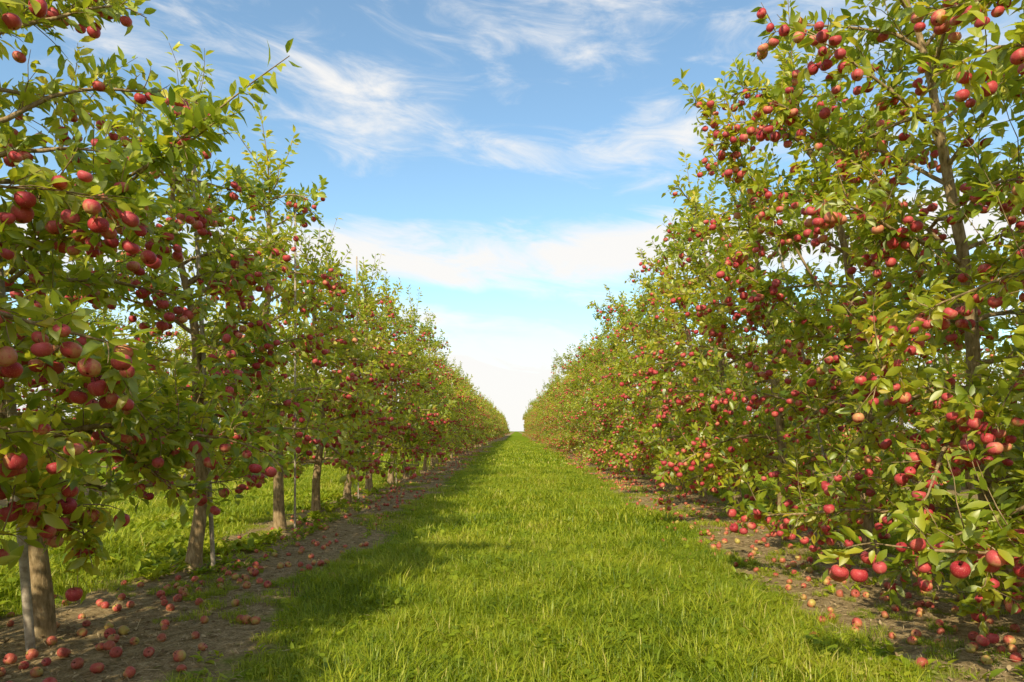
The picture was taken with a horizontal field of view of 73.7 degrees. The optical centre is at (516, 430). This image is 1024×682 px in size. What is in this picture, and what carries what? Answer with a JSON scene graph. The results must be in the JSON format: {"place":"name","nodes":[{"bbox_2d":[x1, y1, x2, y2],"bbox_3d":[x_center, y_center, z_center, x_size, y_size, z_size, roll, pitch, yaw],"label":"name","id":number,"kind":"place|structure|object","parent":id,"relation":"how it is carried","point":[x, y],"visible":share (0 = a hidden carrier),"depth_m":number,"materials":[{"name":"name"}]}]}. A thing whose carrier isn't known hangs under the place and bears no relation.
{"place":"outdoors","nodes":[
{"label":"outdoors","id":0,"kind":"place"},
{"bbox_2d":[0,431,1023,681],"bbox_3d":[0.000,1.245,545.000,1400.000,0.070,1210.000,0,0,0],"label":"ground","id":1,"kind":"structure","parent":0,"point":[224,643],"depth_m":4.67,"materials":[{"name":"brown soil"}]},
{"bbox_2d":[0,258,35,651],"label":"support stake","id":2,"kind":"object","parent":1,"relation":"on","point":[27,606],"visible":0.23,"depth_m":3.84,"materials":[{"name":"grey wood"}]},
{"bbox_2d":[2,269,33,392],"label":"apple tree","id":3,"kind":"object","parent":1,"relation":"on","point":[18,384],"visible":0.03,"depth_m":12.22,"materials":[{"name":"green plant"}]},
{"bbox_2d":[12,271,120,465],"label":"apple tree","id":4,"kind":"object","parent":1,"relation":"on","point":[48,398],"visible":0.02,"depth_m":13.20,"materials":[{"name":"green plant"}]},
{"bbox_2d":[0,0,157,570],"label":"apple tree","id":5,"kind":"object","parent":1,"relation":"on","point":[16,463],"visible":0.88,"depth_m":2.79,"materials":[{"name":"green plant"}]},
{"bbox_2d":[57,304,161,483],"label":"apple tree","id":6,"kind":"object","parent":1,"relation":"on","point":[106,315],"visible":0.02,"depth_m":15.27,"materials":[{"name":"green plant"}]},
{"bbox_2d":[94,309,190,430],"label":"apple tree","id":7,"kind":"object","parent":1,"relation":"on","point":[155,339],"visible":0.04,"depth_m":17.24,"materials":[{"name":"green plant"}]},
{"bbox_2d":[0,0,302,641],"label":"apple tree","id":8,"kind":"object","parent":1,"relation":"on","point":[117,416],"visible":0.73,"depth_m":4.06,"materials":[{"name":"green plant"}]},
{"bbox_2d":[18,31,337,573],"bbox_3d":[-2.906,-0.936,6.016,2.258,4.509,2.566,0,0,27],"label":"apple tree","id":9,"kind":"object","parent":1,"relation":"on","point":[237,282],"visible":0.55,"depth_m":6.04,"materials":[{"name":"green plant"}]},
{"bbox_2d":[155,321,237,472],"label":"apple tree","id":10,"kind":"object","parent":1,"relation":"on","point":[186,355],"visible":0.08,"depth_m":18.98,"materials":[{"name":"green plant"}]},
{"bbox_2d":[191,164,214,569],"bbox_3d":[-2.790,-0.450,6.100,0.236,4.002,0.049,0,0,0],"label":"support stake","id":11,"kind":"object","parent":1,"relation":"on","point":[211,521],"visible":0.2,"depth_m":6.08,"materials":[{"name":"grey wood"}]},
{"bbox_2d":[189,307,258,470],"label":"apple tree","id":12,"kind":"object","parent":1,"relation":"on","point":[209,330],"depth_m":20.93,"materials":[{"name":"green plant"}]},
{"bbox_2d":[151,94,378,530],"bbox_3d":[-3.033,-1.401,8.020,2.547,5.441,2.917,0,0,-3],"label":"apple tree","id":13,"kind":"object","parent":1,"relation":"on","point":[345,447],"visible":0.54,"depth_m":8.38,"materials":[{"name":"green plant"}]},
{"bbox_2d":[242,352,297,423],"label":"apple tree","id":14,"kind":"object","parent":1,"relation":"on","point":[277,373],"visible":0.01,"depth_m":24.92,"materials":[{"name":"green plant"}]},
{"bbox_2d":[273,349,298,456],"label":"apple tree","id":15,"kind":"object","parent":1,"relation":"on","point":[292,368],"visible":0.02,"depth_m":26.76,"materials":[{"name":"green plant"}]},
{"bbox_2d":[294,201,296,528],"bbox_3d":[-2.751,-0.675,8.500,0.036,4.450,0.033,0,0,0],"label":"support stake","id":16,"kind":"object","parent":1,"relation":"on","point":[295,290],"visible":0.62,"depth_m":8.49,"materials":[{"name":"grey wood"}]},
{"bbox_2d":[211,215,422,513],"bbox_3d":[-2.824,-0.936,9.681,2.379,4.495,2.691,0,0,29],"label":"apple tree","id":17,"kind":"object","parent":1,"relation":"on","point":[349,340],"visible":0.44,"depth_m":9.82,"materials":[{"name":"green plant"}]},
{"bbox_2d":[289,243,424,502],"bbox_3d":[-2.645,-0.922,11.820,2.378,4.466,2.675,0,0,-40],"label":"apple tree","id":18,"kind":"object","parent":1,"relation":"on","point":[388,426],"visible":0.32,"depth_m":11.70,"materials":[{"name":"green plant"}]},
{"bbox_2d":[356,256,358,497],"bbox_3d":[-2.762,-0.742,11.900,0.056,4.585,0.033,0,0,0],"label":"support stake","id":19,"kind":"object","parent":1,"relation":"on","point":[357,329],"visible":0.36,"depth_m":11.89,"materials":[{"name":"grey wood"}]},
{"bbox_2d":[302,253,450,490],"bbox_3d":[-2.847,-1.173,13.543,2.637,4.982,2.983,0,0,17],"label":"apple tree","id":20,"kind":"object","parent":1,"relation":"on","point":[405,407],"visible":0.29,"depth_m":13.71,"materials":[{"name":"green plant"}]},
{"bbox_2d":[2,292,382,394],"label":"trellis wire","id":21,"kind":"object","parent":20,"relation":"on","point":[149,332],"visible":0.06,"depth_m":4.97,"materials":[{"name":"metal"}]},
{"bbox_2d":[396,322,396,481],"bbox_3d":[-2.733,-0.500,15.600,0.041,4.099,0.033,0,0,0],"label":"support stake","id":22,"kind":"object","parent":1,"relation":"on","point":[396,399],"visible":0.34,"depth_m":15.59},
{"bbox_2d":[338,276,456,483],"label":"apple tree","id":23,"kind":"object","parent":1,"relation":"on","point":[424,385],"visible":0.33,"depth_m":15.52,"materials":[{"name":"green plant"}]},
{"bbox_2d":[367,318,455,478],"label":"apple tree","id":24,"kind":"object","parent":1,"relation":"on","point":[442,429],"visible":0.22,"depth_m":17.36,"materials":[{"name":"green plant"}]},
{"bbox_2d":[377,285,458,472],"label":"apple tree","id":25,"kind":"object","parent":1,"relation":"on","point":[425,333],"visible":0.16,"depth_m":19.28,"materials":[{"name":"green plant"}]},
{"bbox_2d":[397,364,465,470],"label":"apple tree","id":26,"kind":"object","parent":1,"relation":"on","point":[456,444],"visible":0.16,"depth_m":21.11,"materials":[{"name":"green plant"}]},
{"bbox_2d":[398,307,468,466],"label":"apple tree","id":27,"kind":"object","parent":1,"relation":"on","point":[432,459],"visible":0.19,"depth_m":22.99,"materials":[{"name":"green plant"}]},
{"bbox_2d":[430,367,472,463],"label":"apple tree","id":28,"kind":"object","parent":1,"relation":"on","point":[451,395],"visible":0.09,"depth_m":25.21,"materials":[{"name":"green plant"}]},
{"bbox_2d":[1,107,377,343],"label":"trellis wire","id":29,"kind":"object","parent":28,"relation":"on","point":[115,179],"visible":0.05,"depth_m":4.12,"materials":[{"name":"metal"}]},
{"bbox_2d":[430,348,477,459],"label":"apple tree","id":30,"kind":"object","parent":1,"relation":"on","point":[466,424],"visible":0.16,"depth_m":26.98,"materials":[{"name":"green plant"}]},
{"bbox_2d":[444,384,474,459],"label":"apple tree","id":31,"kind":"object","parent":1,"relation":"on","point":[455,388],"visible":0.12,"depth_m":28.85,"materials":[{"name":"green plant"}]},
{"bbox_2d":[446,359,479,454],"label":"apple tree","id":32,"kind":"object","parent":1,"relation":"on","point":[470,399],"visible":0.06,"depth_m":34.87,"materials":[{"name":"green plant"}]},
{"bbox_2d":[441,365,485,457],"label":"apple tree","id":33,"kind":"object","parent":1,"relation":"on","point":[477,438],"visible":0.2,"depth_m":30.88,"materials":[{"name":"green plant"}]},
{"bbox_2d":[444,362,487,456],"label":"apple tree","id":34,"kind":"object","parent":1,"relation":"on","point":[465,404],"visible":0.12,"depth_m":32.68,"materials":[{"name":"green plant"}]},
{"bbox_2d":[304,440,634,469],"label":"grass","id":35,"kind":"structure","parent":1,"relation":"on","point":[523,454],"depth_m":30.11,"materials":[{"name":"green plant"}]},
{"bbox_2d":[455,376,492,453],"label":"apple tree","id":36,"kind":"object","parent":1,"relation":"on","point":[475,400],"visible":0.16,"depth_m":36.42,"materials":[{"name":"green plant"}]},
{"bbox_2d":[461,369,491,452],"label":"apple tree","id":37,"kind":"object","parent":1,"relation":"on","point":[475,405],"visible":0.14,"depth_m":38.53,"materials":[{"name":"green plant"}]},
{"bbox_2d":[466,392,492,449],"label":"apple tree","id":38,"kind":"object","parent":1,"relation":"on","point":[481,424],"visible":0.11,"depth_m":44.15,"materials":[{"name":"green plant"}]},
{"bbox_2d":[470,391,490,446],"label":"apple tree","id":39,"kind":"object","parent":1,"relation":"on","point":[483,413],"visible":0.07,"depth_m":45.91,"materials":[{"name":"green plant"}]},
{"bbox_2d":[470,390,493,446],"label":"apple tree","id":40,"kind":"object","parent":1,"relation":"on","point":[483,397],"visible":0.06,"depth_m":49.94,"materials":[{"name":"green plant"}]},
{"bbox_2d":[474,395,496,447],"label":"apple tree","id":41,"kind":"object","parent":1,"relation":"on","point":[493,436],"visible":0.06,"depth_m":47.91,"materials":[{"name":"green plant"}]},
{"bbox_2d":[479,399,494,445],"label":"apple tree","id":42,"kind":"object","parent":1,"relation":"on","point":[488,416],"visible":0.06,"depth_m":55.33,"materials":[{"name":"green plant"}]},
{"bbox_2d":[480,392,497,444],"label":"apple tree","id":43,"kind":"object","parent":1,"relation":"on","point":[489,416],"visible":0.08,"depth_m":57.26,"materials":[{"name":"green plant"}]},
{"bbox_2d":[479,403,498,445],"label":"apple tree","id":44,"kind":"object","parent":1,"relation":"on","point":[495,435],"visible":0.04,"depth_m":53.67,"materials":[{"name":"green plant"}]},
{"bbox_2d":[482,398,498,435],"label":"apple tree","id":45,"kind":"object","parent":1,"relation":"on","point":[494,417],"visible":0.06,"depth_m":65.19,"materials":[{"name":"green plant"}]},
{"bbox_2d":[486,397,501,436],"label":"apple tree","id":46,"kind":"object","parent":1,"relation":"on","point":[494,415],"visible":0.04,"depth_m":67.03,"materials":[{"name":"green plant"}]},
{"bbox_2d":[491,406,502,440],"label":"apple tree","id":47,"kind":"object","parent":1,"relation":"on","point":[494,408],"visible":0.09,"depth_m":78.22,"materials":[{"name":"green plant"}]},
{"bbox_2d":[0,464,1016,551],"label":"grass","id":48,"kind":"structure","parent":1,"relation":"on","point":[498,492],"depth_m":10.33,"materials":[{"name":"green plant"}]},
{"bbox_2d":[0,519,1023,681],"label":"grass","id":49,"kind":"structure","parent":1,"relation":"on","point":[634,603],"depth_m":4.42,"materials":[{"name":"green plant"}]},
{"bbox_2d":[0,449,1023,681],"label":"fallen apples","id":50,"kind":"object","parent":1,"relation":"on","point":[115,651],"visible":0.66,"depth_m":4.81,"materials":[{"name":"red food"}]},
{"bbox_2d":[0,486,1023,680],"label":"weeds","id":51,"kind":"object","parent":1,"relation":"on","point":[149,568],"visible":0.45,"depth_m":6.82,"materials":[{"name":"green plant"}]},
{"bbox_2d":[528,399,536,438],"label":"apple tree","id":52,"kind":"object","parent":1,"relation":"on","point":[533,416],"visible":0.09,"depth_m":86.51,"materials":[{"name":"green plant"}]},
{"bbox_2d":[530,397,538,436],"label":"apple tree","id":53,"kind":"object","parent":1,"relation":"on","point":[534,412],"visible":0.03,"depth_m":76.94,"materials":[{"name":"green plant"}]},
{"bbox_2d":[530,390,544,440],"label":"apple tree","id":54,"kind":"object","parent":1,"relation":"on","point":[532,403],"visible":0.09,"depth_m":71.53,"materials":[{"name":"green plant"}]},
{"bbox_2d":[532,393,543,440],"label":"apple tree","id":55,"kind":"object","parent":1,"relation":"on","point":[537,432],"visible":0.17,"depth_m":69.53,"materials":[{"name":"green plant"}]},
{"bbox_2d":[536,391,547,442],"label":"apple tree","id":56,"kind":"object","parent":1,"relation":"on","point":[540,430],"visible":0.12,"depth_m":61.96,"materials":[{"name":"green plant"}]},
{"bbox_2d":[536,390,548,435],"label":"apple tree","id":57,"kind":"object","parent":1,"relation":"on","point":[545,403],"visible":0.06,"depth_m":56.09,"materials":[{"name":"green plant"}]},
{"bbox_2d":[538,397,547,442],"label":"apple tree","id":58,"kind":"object","parent":1,"relation":"on","point":[547,426],"visible":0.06,"depth_m":58.01,"materials":[{"name":"green plant"}]},
{"bbox_2d":[538,391,548,443],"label":"apple tree","id":59,"kind":"object","parent":1,"relation":"on","point":[544,421],"visible":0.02,"depth_m":60.03,"materials":[{"name":"green plant"}]},
{"bbox_2d":[537,377,554,434],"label":"apple tree","id":60,"kind":"object","parent":1,"relation":"on","point":[546,397],"visible":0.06,"depth_m":52.31,"materials":[{"name":"green plant"}]},
{"bbox_2d":[541,390,554,444],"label":"apple tree","id":61,"kind":"object","parent":1,"relation":"on","point":[547,407],"visible":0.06,"depth_m":50.48,"materials":[{"name":"green plant"}]},
{"bbox_2d":[541,378,565,445],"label":"apple tree","id":62,"kind":"object","parent":1,"relation":"on","point":[549,400],"visible":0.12,"depth_m":46.79,"materials":[{"name":"green plant"}]},
{"bbox_2d":[545,383,562,447],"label":"apple tree","id":63,"kind":"object","parent":1,"relation":"on","point":[553,385],"visible":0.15,"depth_m":42.88,"materials":[{"name":"green plant"}]},
{"bbox_2d":[539,368,576,448],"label":"apple tree","id":64,"kind":"object","parent":1,"relation":"on","point":[555,384],"visible":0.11,"depth_m":44.73,"materials":[{"name":"green plant"}]},
{"bbox_2d":[544,370,575,450],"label":"apple tree","id":65,"kind":"object","parent":1,"relation":"on","point":[551,395],"visible":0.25,"depth_m":40.96,"materials":[{"name":"green plant"}]},
{"bbox_2d":[548,353,575,451],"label":"apple tree","id":66,"kind":"object","parent":1,"relation":"on","point":[551,440],"visible":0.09,"depth_m":35.26,"materials":[{"name":"green plant"}]},
{"bbox_2d":[549,374,576,450],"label":"apple tree","id":67,"kind":"object","parent":1,"relation":"on","point":[556,404],"visible":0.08,"depth_m":39.21,"materials":[{"name":"green plant"}]},
{"bbox_2d":[556,388,583,452],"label":"apple tree","id":68,"kind":"object","parent":1,"relation":"on","point":[569,449],"visible":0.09,"depth_m":36.86,"materials":[{"name":"green plant"}]},
{"bbox_2d":[552,360,589,451],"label":"apple tree","id":69,"kind":"object","parent":1,"relation":"on","point":[561,409],"visible":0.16,"depth_m":33.49,"materials":[{"name":"green plant"}]},
{"bbox_2d":[554,339,592,455],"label":"apple tree","id":70,"kind":"object","parent":1,"relation":"on","point":[570,437],"visible":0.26,"depth_m":29.56,"materials":[{"name":"green plant"}]},
{"bbox_2d":[556,363,590,455],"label":"apple tree","id":71,"kind":"object","parent":1,"relation":"on","point":[562,419],"visible":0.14,"depth_m":31.61,"materials":[{"name":"green plant"}]},
{"bbox_2d":[566,355,608,458],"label":"apple tree","id":72,"kind":"object","parent":1,"relation":"on","point":[584,449],"visible":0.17,"depth_m":27.68,"materials":[{"name":"green plant"}]},
{"bbox_2d":[563,333,628,461],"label":"apple tree","id":73,"kind":"object","parent":1,"relation":"on","point":[582,364],"visible":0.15,"depth_m":25.96,"materials":[{"name":"green plant"}]},
{"bbox_2d":[570,326,637,468],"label":"apple tree","id":74,"kind":"object","parent":1,"relation":"on","point":[593,411],"visible":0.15,"depth_m":21.91,"materials":[{"name":"green plant"}]},
{"bbox_2d":[575,331,633,464],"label":"apple tree","id":75,"kind":"object","parent":1,"relation":"on","point":[588,381],"visible":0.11,"depth_m":23.81,"materials":[{"name":"green plant"}]},
{"bbox_2d":[576,306,652,471],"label":"apple tree","id":76,"kind":"object","parent":1,"relation":"on","point":[591,432],"visible":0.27,"depth_m":20.08,"materials":[{"name":"green plant"}]},
{"bbox_2d":[578,284,670,476],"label":"apple tree","id":77,"kind":"object","parent":1,"relation":"on","point":[603,414],"visible":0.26,"depth_m":17.98,"materials":[{"name":"green plant"}]},
{"bbox_2d":[586,279,693,483],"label":"apple tree","id":78,"kind":"object","parent":1,"relation":"on","point":[626,333],"visible":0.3,"depth_m":16.28,"materials":[{"name":"green plant"}]},
{"bbox_2d":[602,252,739,490],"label":"apple tree","id":79,"kind":"object","parent":1,"relation":"on","point":[642,306],"visible":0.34,"depth_m":14.17,"materials":[{"name":"green plant"}]},
{"bbox_2d":[610,239,776,500],"bbox_3d":[3.047,-1.190,12.479,2.782,5.032,2.924,0,0,-39],"label":"apple tree","id":80,"kind":"object","parent":1,"relation":"on","point":[650,345],"visible":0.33,"depth_m":12.61,"materials":[{"name":"green plant"}]},
{"bbox_2d":[614,151,834,511],"bbox_3d":[3.144,-1.460,10.492,2.906,5.582,3.073,0,0,-19],"label":"apple tree","id":81,"kind":"object","parent":1,"relation":"on","point":[676,248],"visible":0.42,"depth_m":10.30,"materials":[{"name":"green plant"}]},
{"bbox_2d":[713,341,776,449],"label":"apple tree","id":82,"kind":"object","parent":1,"relation":"on","point":[735,363],"visible":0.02,"depth_m":27.61,"materials":[{"name":"green plant"}]},
{"bbox_2d":[739,339,792,461],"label":"apple tree","id":83,"kind":"object","parent":1,"relation":"on","point":[759,396],"visible":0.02,"depth_m":25.74,"materials":[{"name":"green plant"}]},
{"bbox_2d":[649,117,896,538],"bbox_3d":[3.038,-1.298,8.446,3.054,5.255,2.905,0,0,31],"label":"apple tree","id":84,"kind":"object","parent":1,"relation":"on","point":[781,474],"visible":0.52,"depth_m":8.52,"materials":[{"name":"green plant"}]},
{"bbox_2d":[736,330,834,457],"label":"apple tree","id":85,"kind":"object","parent":1,"relation":"on","point":[753,342],"visible":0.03,"depth_m":23.97,"materials":[{"name":"green plant"}]},
{"bbox_2d":[768,201,842,546],"bbox_3d":[3.075,-0.550,7.250,0.879,4.205,0.032,0,0,7],"label":"support stake","id":86,"kind":"object","parent":1,"relation":"on","point":[803,355],"visible":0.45,"depth_m":7.23,"materials":[{"name":"grey wood"}]},
{"bbox_2d":[767,310,844,468],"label":"apple tree","id":87,"kind":"object","parent":1,"relation":"on","point":[817,462],"visible":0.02,"depth_m":21.96,"materials":[{"name":"green plant"}]},
{"bbox_2d":[789,284,857,472],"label":"apple tree","id":88,"kind":"object","parent":1,"relation":"on","point":[838,432],"visible":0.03,"depth_m":19.94,"materials":[{"name":"green plant"}]},
{"bbox_2d":[672,0,1022,559],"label":"apple tree","id":89,"kind":"object","parent":1,"relation":"on","point":[762,291],"visible":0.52,"depth_m":6.63,"materials":[{"name":"green plant"}]},
{"bbox_2d":[816,275,922,476],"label":"apple tree","id":90,"kind":"object","parent":1,"relation":"on","point":[844,432],"visible":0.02,"depth_m":18.08,"materials":[{"name":"green plant"}]},
{"bbox_2d":[718,0,1023,646],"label":"apple tree","id":91,"kind":"object","parent":1,"relation":"on","point":[966,410],"visible":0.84,"depth_m":4.72,"materials":[{"name":"green plant"}]},
{"bbox_2d":[836,263,964,482],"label":"apple tree","id":92,"kind":"object","parent":1,"relation":"on","point":[902,423],"visible":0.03,"depth_m":16.32,"materials":[{"name":"green plant"}]},
{"bbox_2d":[811,0,1023,603],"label":"apple tree","id":93,"kind":"object","parent":1,"relation":"on","point":[991,540],"visible":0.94,"depth_m":3.14,"materials":[{"name":"green plant"}]},
{"bbox_2d":[888,275,1020,488],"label":"apple tree","id":94,"kind":"object","parent":1,"relation":"on","point":[968,485],"visible":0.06,"depth_m":14.37,"materials":[{"name":"green plant"}]},
{"bbox_2d":[953,231,1023,446],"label":"apple tree","id":95,"kind":"object","parent":1,"relation":"on","point":[990,352],"visible":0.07,"depth_m":12.66,"materials":[{"name":"green plant"}]},
{"bbox_2d":[998,243,1023,486],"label":"apple tree","id":96,"kind":"object","parent":1,"relation":"on","point":[1009,254],"visible":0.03,"depth_m":11.03,"materials":[{"name":"green plant"}]},
{"bbox_2d":[0,0,1023,430],"label":"sky","id":97,"kind":"structure","parent":0,"point":[509,162],"materials":[{"name":"blue"}]},
{"bbox_2d":[658,310,1023,396],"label":"trellis wire","id":98,"kind":"object","parent":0,"point":[940,330],"visible":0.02,"depth_m":4.60,"materials":[{"name":"metal"}]}
]}

